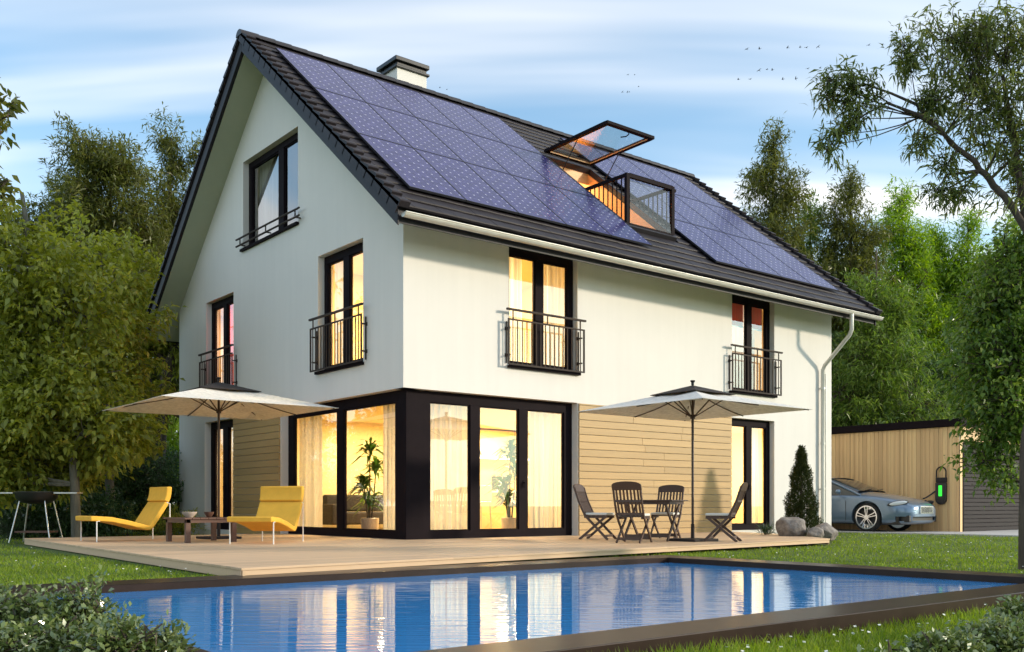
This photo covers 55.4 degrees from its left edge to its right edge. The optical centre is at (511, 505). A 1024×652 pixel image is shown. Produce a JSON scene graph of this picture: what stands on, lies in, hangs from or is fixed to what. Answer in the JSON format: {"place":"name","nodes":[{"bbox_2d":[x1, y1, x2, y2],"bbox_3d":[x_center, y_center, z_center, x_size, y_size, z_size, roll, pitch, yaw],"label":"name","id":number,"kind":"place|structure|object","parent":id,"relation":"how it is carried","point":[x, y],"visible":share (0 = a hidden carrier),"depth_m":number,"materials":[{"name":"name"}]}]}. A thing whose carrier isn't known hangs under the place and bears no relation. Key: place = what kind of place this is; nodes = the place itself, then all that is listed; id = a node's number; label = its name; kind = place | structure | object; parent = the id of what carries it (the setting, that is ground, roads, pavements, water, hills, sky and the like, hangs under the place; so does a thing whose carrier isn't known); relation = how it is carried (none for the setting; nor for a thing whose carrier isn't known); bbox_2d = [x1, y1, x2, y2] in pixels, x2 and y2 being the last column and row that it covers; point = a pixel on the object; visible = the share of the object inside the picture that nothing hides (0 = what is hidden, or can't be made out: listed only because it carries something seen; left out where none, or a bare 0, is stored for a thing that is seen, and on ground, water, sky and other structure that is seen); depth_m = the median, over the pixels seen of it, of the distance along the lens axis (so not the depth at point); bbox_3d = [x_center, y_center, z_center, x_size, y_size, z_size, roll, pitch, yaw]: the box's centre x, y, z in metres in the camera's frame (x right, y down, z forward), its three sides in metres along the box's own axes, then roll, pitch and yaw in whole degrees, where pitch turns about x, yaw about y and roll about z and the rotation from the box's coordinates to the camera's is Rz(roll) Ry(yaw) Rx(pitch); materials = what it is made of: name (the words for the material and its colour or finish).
{"place":"outdoors","nodes":[
{"label":"outdoors","id":0,"kind":"place"},
{"bbox_2d":[480,485,491,528],"bbox_3d":[-0.741,0.063,22.302,0.417,1.021,0.424,0,0,-39],"label":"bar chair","id":1,"kind":"object","parent":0,"point":[487,497],"visible":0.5,"depth_m":22.18,"materials":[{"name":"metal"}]},
{"bbox_2d":[480,491,528,528],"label":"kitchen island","id":2,"kind":"structure","parent":0,"point":[498,513],"depth_m":23.01,"materials":[{"name":"yellow"}]},
{"bbox_2d":[491,476,508,490],"bbox_3d":[-0.284,-0.517,23.488,0.260,0.360,0.370,0,0,-39],"label":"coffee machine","id":3,"kind":"object","parent":2,"relation":"on","point":[494,482],"visible":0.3,"depth_m":23.45,"materials":[{"name":"ceramic"}]},
{"bbox_2d":[0,518,1023,651],"bbox_3d":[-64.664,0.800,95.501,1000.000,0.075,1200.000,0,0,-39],"label":"ground","id":4,"kind":"structure","parent":0,"point":[61,552],"depth_m":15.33,"materials":[{"name":"green plant"}]},
{"bbox_2d":[0,77,28,221],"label":"overhanging tree","id":5,"kind":"object","parent":4,"relation":"on","point":[14,105],"visible":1,"depth_m":9.65,"materials":[{"name":"green plant"}]},
{"bbox_2d":[0,564,65,631],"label":"foreground shrub","id":6,"kind":"object","parent":4,"relation":"on","point":[14,603],"visible":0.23,"depth_m":5.08,"materials":[{"name":"green plant"}]},
{"bbox_2d":[0,502,70,538],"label":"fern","id":7,"kind":"object","parent":4,"relation":"on","point":[4,529],"visible":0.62,"depth_m":22.00,"materials":[{"name":"green plant"}]},
{"bbox_2d":[0,491,82,542],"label":"barbecue","id":8,"kind":"object","parent":4,"relation":"on","point":[36,497],"visible":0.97,"depth_m":19.04,"materials":[{"name":"black metal"}]},
{"bbox_2d":[0,486,89,537],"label":"shrub","id":9,"kind":"object","parent":4,"relation":"on","point":[40,508],"visible":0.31,"depth_m":22.21,"materials":[{"name":"green plant"}]},
{"bbox_2d":[0,170,95,380],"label":"feathery tree","id":10,"kind":"object","parent":4,"relation":"on","point":[34,205],"visible":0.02,"depth_m":33.37,"materials":[{"name":"green plant"}]},
{"bbox_2d":[0,606,138,651],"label":"foreground shrub","id":11,"kind":"object","parent":4,"relation":"on","point":[22,637],"visible":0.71,"depth_m":4.60,"materials":[{"name":"green plant"}]},
{"bbox_2d":[29,563,118,629],"bbox_3d":[-2.184,0.623,4.972,0.538,0.653,0.435,0,0,20],"label":"foreground shrub","id":12,"kind":"object","parent":4,"relation":"on","point":[93,603],"visible":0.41,"depth_m":4.93,"materials":[{"name":"green plant"}]},
{"bbox_2d":[33,473,130,533],"bbox_3d":[-11.612,-0.482,25.590,3.327,3.027,2.581,0,0,-24],"label":"shrub","id":13,"kind":"object","parent":4,"relation":"on","point":[97,488],"visible":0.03,"depth_m":25.59,"materials":[{"name":"green plant"}]},
{"bbox_2d":[0,190,168,536],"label":"broadleaf tree","id":14,"kind":"object","parent":4,"relation":"on","point":[37,414],"visible":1,"depth_m":20.07,"materials":[{"name":"green plant"}]},
{"bbox_2d":[32,480,141,537],"bbox_3d":[-9.981,0.254,22.838,2.255,1.957,2.124,0,0,-39],"label":"shrub","id":15,"kind":"object","parent":4,"relation":"on","point":[109,507],"visible":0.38,"depth_m":22.60,"materials":[{"name":"green plant"}]},
{"bbox_2d":[13,111,176,396],"bbox_3d":[-12.968,-5.777,30.915,5.480,13.087,4.982,0,0,-39],"label":"feathery tree","id":16,"kind":"object","parent":4,"relation":"on","point":[120,177],"visible":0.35,"depth_m":30.41,"materials":[{"name":"green plant"}]},
{"bbox_2d":[40,210,186,497],"bbox_3d":[-10.242,-3.240,24.122,4.078,8.031,3.320,0,0,20],"label":"broadleaf tree","id":17,"kind":"object","parent":4,"relation":"on","point":[100,249],"visible":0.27,"depth_m":23.91,"materials":[{"name":"green plant"}]},
{"bbox_2d":[86,445,169,531],"bbox_3d":[-10.667,-0.467,25.997,3.127,3.085,2.554,0,0,-24],"label":"shrub","id":18,"kind":"object","parent":4,"relation":"on","point":[135,482],"visible":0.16,"depth_m":25.75,"materials":[{"name":"green plant"}]},
{"bbox_2d":[61,601,199,651],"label":"foreground shrub","id":19,"kind":"object","parent":4,"relation":"on","point":[123,635],"visible":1,"depth_m":4.56,"materials":[{"name":"green plant"}]},
{"bbox_2d":[99,499,182,535],"bbox_3d":[-9.499,0.390,24.019,2.952,1.138,2.039,0,0,-21],"label":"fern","id":20,"kind":"object","parent":4,"relation":"on","point":[158,526],"visible":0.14,"depth_m":23.98,"materials":[{"name":"green plant"}]},
{"bbox_2d":[122,254,178,531],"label":"leaning tree","id":21,"kind":"object","parent":4,"relation":"on","point":[171,350],"visible":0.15,"depth_m":27.46,"materials":[{"name":"green plant"}]},
{"bbox_2d":[118,442,184,532],"bbox_3d":[-9.604,-0.460,26.476,2.623,2.739,2.292,0,0,-39],"label":"shrub","id":22,"kind":"object","parent":4,"relation":"on","point":[172,482],"visible":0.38,"depth_m":26.11,"materials":[{"name":"green plant"}]},
{"bbox_2d":[139,374,178,485],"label":"bright tree","id":23,"kind":"object","parent":4,"relation":"on","point":[172,439],"visible":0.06,"depth_m":35.88,"materials":[{"name":"green plant"}]},
{"bbox_2d":[131,101,203,484],"bbox_3d":[-11.535,-6.300,33.074,5.288,14.156,4.475,0,0,-39],"label":"feathery tree","id":24,"kind":"object","parent":4,"relation":"on","point":[168,148],"visible":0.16,"depth_m":32.69,"materials":[{"name":"green plant"}]},
{"bbox_2d":[133,502,207,535],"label":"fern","id":25,"kind":"object","parent":4,"relation":"on","point":[178,527],"visible":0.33,"depth_m":24.43,"materials":[{"name":"green plant"}]},
{"bbox_2d":[24,532,829,575],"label":"deck","id":26,"kind":"structure","parent":4,"relation":"on","point":[249,554],"depth_m":14.21,"materials":[{"name":"beige wood"}]},
{"bbox_2d":[75,487,171,541],"bbox_3d":[-6.901,0.150,17.340,1.424,0.966,0.778,0,0,-43],"label":"lounger","id":27,"kind":"object","parent":26,"relation":"on","point":[153,510],"visible":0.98,"depth_m":17.46,"materials":[{"name":"yellow fabric"}]},
{"bbox_2d":[163,517,236,542],"bbox_3d":[-5.374,0.423,16.844,0.958,0.420,1.040,0,0,-39],"label":"coffee table","id":28,"kind":"object","parent":26,"relation":"on","point":[188,521],"visible":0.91,"depth_m":16.70,"materials":[{"name":"brown wood"}]},
{"bbox_2d":[182,512,196,516],"bbox_3d":[-5.573,0.165,16.838,0.260,0.095,0.260,0,0,-39],"label":"bowl","id":29,"kind":"object","parent":28,"relation":"on","point":[189,514],"visible":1,"depth_m":16.75,"materials":[{"name":"ceramic"}]},
{"bbox_2d":[204,512,213,516],"bbox_3d":[-5.264,0.165,16.932,0.170,0.095,0.170,0,0,-39],"label":"bowl","id":30,"kind":"object","parent":28,"relation":"on","point":[208,514],"visible":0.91,"depth_m":16.88,"materials":[{"name":"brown wood"}]},
{"bbox_2d":[102,377,335,538],"bbox_3d":[-5.523,-0.888,18.354,3.280,3.038,3.280,0,0,-39],"label":"parasol","id":31,"kind":"object","parent":26,"relation":"on","point":[219,399],"visible":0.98,"depth_m":18.61,"materials":[{"name":"beige fabric"}]},
{"bbox_2d":[227,486,303,543],"bbox_3d":[-4.129,0.150,16.420,0.778,0.966,1.424,0,0,9],"label":"lounger","id":32,"kind":"object","parent":26,"relation":"on","point":[280,508],"visible":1,"depth_m":16.89,"materials":[{"name":"yellow fabric"}]},
{"bbox_2d":[573,484,616,539],"bbox_3d":[1.530,0.127,18.027,0.709,1.041,0.510,0,0,25],"label":"garden chair","id":33,"kind":"object","parent":26,"relation":"on","point":[584,503],"visible":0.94,"depth_m":17.99,"materials":[{"name":"brown wood"}]},
{"bbox_2d":[611,481,652,542],"bbox_3d":[2.024,0.127,16.405,0.510,1.041,0.709,0,0,25],"label":"garden chair","id":34,"kind":"object","parent":26,"relation":"on","point":[630,486],"visible":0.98,"depth_m":16.23,"materials":[{"name":"brown wood"}]},
{"bbox_2d":[619,500,687,541],"bbox_3d":[2.501,0.281,17.444,1.040,0.745,1.040,0,0,25],"label":"dining table","id":35,"kind":"object","parent":26,"relation":"on","point":[658,535],"visible":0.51,"depth_m":17.21,"materials":[{"name":"brown wood"}]},
{"bbox_2d":[650,485,684,537],"bbox_3d":[2.934,0.127,18.474,0.510,1.041,0.709,0,0,25],"label":"garden chair","id":36,"kind":"object","parent":26,"relation":"on","point":[668,489],"visible":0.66,"depth_m":18.63,"materials":[{"name":"brown wood"}]},
{"bbox_2d":[577,380,812,541],"bbox_3d":[3.183,-0.783,17.171,2.920,2.828,2.920,0,0,-39],"label":"parasol","id":37,"kind":"object","parent":26,"relation":"on","point":[692,402],"visible":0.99,"depth_m":17.26,"materials":[{"name":"beige fabric"}]},
{"bbox_2d":[704,482,747,541],"bbox_3d":[3.729,0.127,16.992,0.709,1.041,0.510,0,0,23],"label":"garden chair","id":38,"kind":"object","parent":26,"relation":"on","point":[731,515],"visible":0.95,"depth_m":16.86,"materials":[{"name":"brown wood"}]},
{"bbox_2d":[806,527,823,537],"bbox_3d":[6.109,0.573,19.696,0.418,0.266,0.346,0,0,-39],"label":"rock","id":39,"kind":"object","parent":26,"relation":"on","point":[815,532],"visible":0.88,"depth_m":19.58,"materials":[{"name":"grey stone"}]},
{"bbox_2d":[9,533,1012,651],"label":"daisies","id":40,"kind":"object","parent":4,"relation":"on","point":[853,633],"visible":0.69,"depth_m":6.29,"materials":[{"name":"white plant"}]},
{"bbox_2d":[0,555,1023,651],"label":"pool coping","id":41,"kind":"object","parent":4,"relation":"on","point":[760,625],"visible":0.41,"depth_m":7.28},
{"bbox_2d":[142,29,883,539],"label":"house","id":42,"kind":"structure","parent":4,"relation":"on","point":[414,203],"depth_m":21.54,"materials":[{"name":"paint"}]},
{"bbox_2d":[211,419,232,529],"bbox_3d":[-7.149,-0.747,24.318,0.155,2.716,1.838,0,0,-39],"label":"glazed door","id":43,"kind":"structure","parent":42,"relation":"in","point":[227,425],"depth_m":24.33,"materials":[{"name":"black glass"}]},
{"bbox_2d":[212,295,233,383],"bbox_3d":[-7.111,-3.957,24.290,0.090,2.376,1.728,0,0,-39],"label":"window","id":44,"kind":"structure","parent":42,"relation":"in","point":[225,303],"depth_m":24.33,"materials":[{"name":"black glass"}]},
{"bbox_2d":[230,304,232,351],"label":"curtain","id":45,"kind":"object","parent":42,"relation":"hanging from","point":[231,324],"visible":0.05,"depth_m":24.50,"materials":[{"name":"pink fabric"}]},
{"bbox_2d":[231,428,233,516],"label":"curtain","id":46,"kind":"object","parent":42,"relation":"hanging from","point":[232,469],"visible":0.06,"depth_m":24.35,"materials":[{"name":"fabric"}]},
{"bbox_2d":[259,155,277,239],"bbox_3d":[-5.679,-7.117,22.856,0.119,2.100,1.050,0,0,-39],"label":"curtain","id":47,"kind":"object","parent":42,"relation":"hanging from","point":[268,207],"visible":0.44,"depth_m":22.87,"materials":[{"name":"white fabric"}]},
{"bbox_2d":[239,132,298,251],"bbox_3d":[-5.409,-7.048,22.008,0.300,2.113,2.950,0,0,-39],"label":"window","id":48,"kind":"structure","parent":42,"relation":"in","point":[280,150],"depth_m":21.87,"materials":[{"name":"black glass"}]},
{"bbox_2d":[299,415,322,526],"bbox_3d":[-4.395,-0.717,21.290,0.120,2.540,0.900,0,0,-39],"label":"curtain","id":49,"kind":"object","parent":42,"relation":"hanging from","point":[310,470],"visible":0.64,"depth_m":21.19,"materials":[{"name":"fabric"}]},
{"bbox_2d":[335,261,342,363],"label":"curtain","id":50,"kind":"object","parent":42,"relation":"hanging from","point":[339,286],"visible":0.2,"depth_m":20.14,"materials":[{"name":"fabric"}]},
{"bbox_2d":[314,242,363,374],"bbox_3d":[-3.371,-3.913,19.477,0.300,2.443,1.910,0,0,-39],"label":"window","id":51,"kind":"structure","parent":42,"relation":"in","point":[346,255],"depth_m":19.56,"materials":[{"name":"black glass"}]},
{"bbox_2d":[288,390,398,538],"bbox_3d":[-3.517,-0.727,19.821,0.155,2.796,4.578,0,0,-39],"label":"glazed door","id":52,"kind":"structure","parent":42,"relation":"in","point":[342,406],"depth_m":19.69,"materials":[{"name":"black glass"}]},
{"bbox_2d":[323,495,382,524],"bbox_3d":[-3.426,0.103,23.245,2.390,0.700,0.870,0,0,-39],"label":"sofa","id":53,"kind":"object","parent":42,"relation":"on","point":[329,509],"visible":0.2,"depth_m":22.81,"materials":[{"name":"brown fabric"}]},
{"bbox_2d":[347,437,382,528],"bbox_3d":[-2.947,-0.415,20.069,1.079,1.977,1.092,0,0,-39],"label":"potted plant","id":54,"kind":"object","parent":42,"relation":"on","point":[369,522],"visible":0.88,"depth_m":19.99,"materials":[{"name":"green plant"}]},
{"bbox_2d":[383,404,394,529],"bbox_3d":[-2.257,-0.717,18.634,0.118,2.540,0.780,0,0,-39],"label":"curtain","id":55,"kind":"object","parent":42,"relation":"hanging from","point":[388,467],"visible":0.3,"depth_m":18.73,"materials":[{"name":"fabric"}]},
{"bbox_2d":[430,404,466,529],"bbox_3d":[-1.278,-0.717,18.694,1.000,2.540,0.114,0,0,-39],"label":"curtain","id":56,"kind":"object","parent":42,"relation":"hanging from","point":[448,467],"visible":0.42,"depth_m":18.73,"materials":[{"name":"fabric"}]},
{"bbox_2d":[422,390,571,538],"bbox_3d":[-0.251,-0.727,19.212,3.858,2.796,0.155,0,0,-39],"label":"glazed door","id":57,"kind":"structure","parent":42,"relation":"in","point":[473,403],"depth_m":19.52,"materials":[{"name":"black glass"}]},
{"bbox_2d":[480,430,528,490],"bbox_3d":[-0.830,-0.717,25.841,3.940,2.580,0.880,0,0,-39],"label":"kitchen unit","id":58,"kind":"object","parent":42,"relation":"on","point":[492,442],"visible":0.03,"depth_m":26.38,"materials":[{"name":"white"}]},
{"bbox_2d":[485,438,528,527],"bbox_3d":[-0.072,-0.418,20.587,1.152,1.983,1.121,0,0,-39],"label":"potted plant","id":59,"kind":"object","parent":42,"relation":"on","point":[509,521],"visible":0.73,"depth_m":20.52,"materials":[{"name":"green plant"}]},
{"bbox_2d":[512,421,515,455],"bbox_3d":[0.065,-1.625,23.853,0.340,0.845,0.340,0,0,-39],"label":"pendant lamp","id":60,"kind":"object","parent":42,"relation":"hanging from","point":[514,439],"visible":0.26,"depth_m":23.85,"materials":[{"name":"ceramic"}]},
{"bbox_2d":[509,257,521,361],"bbox_3d":[-0.024,-3.947,19.616,0.550,2.320,0.111,0,0,-39],"label":"curtain","id":61,"kind":"object","parent":42,"relation":"hanging from","point":[515,283],"visible":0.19,"depth_m":19.68,"materials":[{"name":"fabric"}]},
{"bbox_2d":[507,247,580,375],"bbox_3d":[0.601,-3.908,19.766,1.910,2.433,0.300,0,0,-39],"label":"window","id":62,"kind":"structure","parent":42,"relation":"in","point":[538,260],"depth_m":19.84,"materials":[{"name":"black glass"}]},
{"bbox_2d":[529,411,560,527],"bbox_3d":[0.681,-0.717,20.264,0.860,2.540,0.117,0,0,-39],"label":"curtain","id":63,"kind":"object","parent":42,"relation":"hanging from","point":[544,470],"visible":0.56,"depth_m":20.26,"materials":[{"name":"fabric"}]},
{"bbox_2d":[544,264,564,366],"bbox_3d":[0.818,-3.947,20.300,0.720,2.320,0.120,0,0,-39],"label":"curtain","id":64,"kind":"object","parent":42,"relation":"hanging from","point":[554,290],"visible":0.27,"depth_m":20.35,"materials":[{"name":"fabric"}]},
{"bbox_2d":[544,120,676,241],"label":"roof window","id":65,"kind":"structure","parent":42,"relation":"in","point":[661,232],"depth_m":22.98,"materials":[{"name":"black metal"}]},
{"bbox_2d":[732,303,742,327],"bbox_3d":[5.452,-4.729,23.953,0.680,0.684,0.050,0,0,-39],"label":"roller blind","id":66,"kind":"object","parent":42,"relation":"attached to","point":[737,315],"visible":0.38,"depth_m":24.03,"materials":[{"name":"red fabric"}]},
{"bbox_2d":[732,305,754,388],"bbox_3d":[5.568,-3.947,24.431,1.500,2.320,0.120,0,0,-39],"label":"curtain","id":67,"kind":"object","parent":42,"relation":"hanging from","point":[737,335],"visible":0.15,"depth_m":24.55,"materials":[{"name":"fabric"}]},
{"bbox_2d":[731,418,769,529],"bbox_3d":[5.837,-0.747,24.073,1.698,2.716,0.155,0,0,-39],"label":"glazed door","id":68,"kind":"structure","parent":42,"relation":"in","point":[747,425],"depth_m":24.11,"materials":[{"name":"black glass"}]},
{"bbox_2d":[729,295,777,397],"bbox_3d":[5.863,-3.903,24.001,1.820,2.423,0.300,0,0,-39],"label":"window","id":69,"kind":"structure","parent":42,"relation":"in","point":[748,303],"depth_m":24.11,"materials":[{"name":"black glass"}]},
{"bbox_2d":[752,428,757,522],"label":"curtain","id":70,"kind":"object","parent":42,"relation":"hanging from","point":[754,475],"visible":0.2,"depth_m":24.57,"materials":[{"name":"fabric"}]},
{"bbox_2d":[752,307,761,331],"bbox_3d":[6.060,-4.729,24.442,0.640,0.684,0.050,0,0,-39],"label":"roller blind","id":71,"kind":"object","parent":42,"relation":"attached to","point":[756,319],"visible":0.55,"depth_m":24.51,"materials":[{"name":"red fabric"}]},
{"bbox_2d":[750,521,776,534],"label":"grass tuft","id":72,"kind":"object","parent":4,"relation":"on","point":[765,530],"visible":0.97,"depth_m":20.74,"materials":[{"name":"green plant"}]},
{"bbox_2d":[733,116,838,276],"bbox_3d":[9.671,-6.787,36.109,4.866,15.108,4.256,0,0,-39],"label":"feathery tree","id":73,"kind":"object","parent":4,"relation":"on","point":[779,209],"visible":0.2,"depth_m":35.66,"materials":[{"name":"green plant"}]},
{"bbox_2d":[775,517,805,535],"bbox_3d":[5.760,0.509,20.058,0.591,0.527,0.654,0,0,-39],"label":"rock","id":74,"kind":"object","parent":4,"relation":"on","point":[790,526],"visible":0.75,"depth_m":19.83,"materials":[{"name":"grey stone"}]},
{"bbox_2d":[782,445,823,535],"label":"conifer","id":75,"kind":"object","parent":4,"relation":"on","point":[801,482],"visible":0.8,"depth_m":22.52,"materials":[{"name":"green plant"}]},
{"bbox_2d":[815,523,837,540],"bbox_3d":[6.400,0.559,19.950,0.602,0.405,0.481,0,0,-39],"label":"rock","id":76,"kind":"object","parent":4,"relation":"on","point":[830,532],"visible":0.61,"depth_m":19.77,"materials":[{"name":"grey stone"}]},
{"bbox_2d":[856,639,930,651],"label":"foreground shrub","id":77,"kind":"object","parent":4,"relation":"on","point":[887,649],"visible":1,"depth_m":4.44,"materials":[{"name":"green plant"}]},
{"bbox_2d":[800,0,1023,569],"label":"willow tree","id":78,"kind":"object","parent":4,"relation":"on","point":[979,43],"visible":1,"depth_m":12.16,"materials":[{"name":"green plant"}]},
{"bbox_2d":[838,531,1017,536],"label":"kerb","id":79,"kind":"structure","parent":4,"relation":"on","point":[928,533],"depth_m":24.89,"materials":[{"name":"concrete"}]},
{"bbox_2d":[891,621,995,651],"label":"foreground shrub","id":80,"kind":"object","parent":4,"relation":"on","point":[939,641],"visible":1,"depth_m":4.75,"materials":[{"name":"green plant"}]},
{"bbox_2d":[928,215,1023,508],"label":"garden tree","id":81,"kind":"object","parent":4,"relation":"on","point":[996,387],"visible":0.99,"depth_m":13.06,"materials":[{"name":"green plant"}]},
{"bbox_2d":[943,605,1023,651],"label":"foreground shrub","id":82,"kind":"object","parent":4,"relation":"on","point":[1007,635],"visible":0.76,"depth_m":5.08,"materials":[{"name":"green plant"}]},
{"bbox_2d":[973,210,1022,292],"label":"feathery tree","id":83,"kind":"object","parent":4,"relation":"on","point":[1010,235],"visible":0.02,"depth_m":40.42,"materials":[{"name":"green plant"}]},
{"bbox_2d":[983,594,1023,624],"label":"foreground shrub","id":84,"kind":"object","parent":4,"relation":"on","point":[1007,604],"visible":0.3,"depth_m":5.78,"materials":[{"name":"green plant"}]},
{"bbox_2d":[0,0,1023,497],"label":"sky","id":85,"kind":"structure","parent":0,"point":[564,66],"materials":[{"name":"blue"}]},
{"bbox_2d":[506,486,528,524],"bbox_3d":[0.133,0.063,22.812,0.424,1.021,0.417,0,0,40],"label":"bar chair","id":86,"kind":"object","parent":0,"point":[528,506],"visible":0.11,"depth_m":22.79,"materials":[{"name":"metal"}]},
{"bbox_2d":[46,562,1013,651],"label":"water","id":87,"kind":"structure","parent":0,"point":[411,613],"depth_m":7.82,"materials":[{"name":"blue liquid"}]},
{"bbox_2d":[591,600,1022,651],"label":"grass","id":88,"kind":"structure","parent":0,"point":[857,637],"depth_m":5.77,"materials":[{"name":"green plant"}]},
{"bbox_2d":[836,529,1017,534],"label":"driveway","id":89,"kind":"structure","parent":0,"point":[1004,532],"depth_m":26.99,"materials":[{"name":"concrete"}]},
{"bbox_2d":[784,185,857,405],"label":"feathery tree","id":90,"kind":"object","parent":89,"relation":"on","point":[811,241],"visible":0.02,"depth_m":37.57,"materials":[{"name":"green plant"}]},
{"bbox_2d":[831,325,884,426],"bbox_3d":[12.137,-2.904,35.321,3.939,7.504,3.811,0,0,-39],"label":"laurel","id":91,"kind":"object","parent":89,"relation":"on","point":[834,338],"depth_m":34.81,"materials":[{"name":"green plant"}]},
{"bbox_2d":[807,159,912,402],"bbox_3d":[12.783,-6.245,37.021,5.157,14.029,4.144,0,0,-24],"label":"feathery tree","id":92,"kind":"object","parent":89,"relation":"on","point":[861,255],"visible":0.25,"depth_m":36.62,"materials":[{"name":"green plant"}]},
{"bbox_2d":[831,476,935,531],"bbox_3d":[9.591,-0.062,28.412,2.180,1.583,5.237,0,0,-39],"label":"parked car","id":93,"kind":"object","parent":89,"relation":"on","point":[864,507],"visible":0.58,"depth_m":26.85,"materials":[{"name":"blue paint"}]},
{"bbox_2d":[831,248,964,426],"bbox_3d":[12.589,-3.879,33.471,5.797,9.917,5.219,0,0,-39],"label":"feathery tree","id":94,"kind":"object","parent":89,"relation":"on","point":[874,369],"visible":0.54,"depth_m":32.91,"materials":[{"name":"green plant"}]},
{"bbox_2d":[864,324,963,420],"bbox_3d":[14.095,-2.862,35.586,4.460,7.394,4.073,0,0,-39],"label":"laurel","id":95,"kind":"object","parent":89,"relation":"on","point":[926,365],"visible":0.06,"depth_m":35.42,"materials":[{"name":"green plant"}]},
{"bbox_2d":[868,174,960,419],"bbox_3d":[15.602,-6.291,38.979,4.965,14.114,4.260,0,0,-39],"label":"feathery tree","id":96,"kind":"object","parent":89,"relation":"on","point":[909,244],"visible":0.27,"depth_m":38.54,"materials":[{"name":"green plant"}]},
{"bbox_2d":[831,418,1019,531],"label":"garage","id":97,"kind":"structure","parent":89,"relation":"on","point":[905,458],"depth_m":27.89,"materials":[{"name":"brown wood"}]},
{"bbox_2d":[923,466,946,504],"bbox_3d":[11.811,-0.547,27.211,0.634,1.070,0.180,0,0,33],"label":"charging station","id":98,"kind":"object","parent":97,"relation":"attached to","point":[940,491],"visible":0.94,"depth_m":27.09,"materials":[{"name":"black plastic"}]},
{"bbox_2d":[964,442,1019,530],"bbox_3d":[13.798,-0.535,27.986,3.460,2.527,0.018,0,0,-39],"label":"garage door","id":99,"kind":"structure","parent":97,"relation":"in","point":[1005,518],"depth_m":27.74,"materials":[{"name":"grey metal"}]},
{"bbox_2d":[911,213,976,417],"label":"feathery tree","id":100,"kind":"object","parent":89,"relation":"on","point":[939,246],"visible":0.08,"depth_m":39.45,"materials":[{"name":"green plant"}]},
{"bbox_2d":[911,318,993,420],"bbox_3d":[16.131,-2.828,35.959,4.378,8.123,4.006,0,0,-39],"label":"laurel","id":101,"kind":"object","parent":89,"relation":"on","point":[933,372],"visible":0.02,"depth_m":35.74,"materials":[{"name":"green plant"}]},
{"bbox_2d":[919,202,1006,415],"bbox_3d":[18.343,-5.744,39.461,5.355,13.033,4.662,0,0,-39],"label":"feathery tree","id":102,"kind":"object","parent":89,"relation":"on","point":[963,253],"visible":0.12,"depth_m":39.24,"materials":[{"name":"green plant"}]}
]}

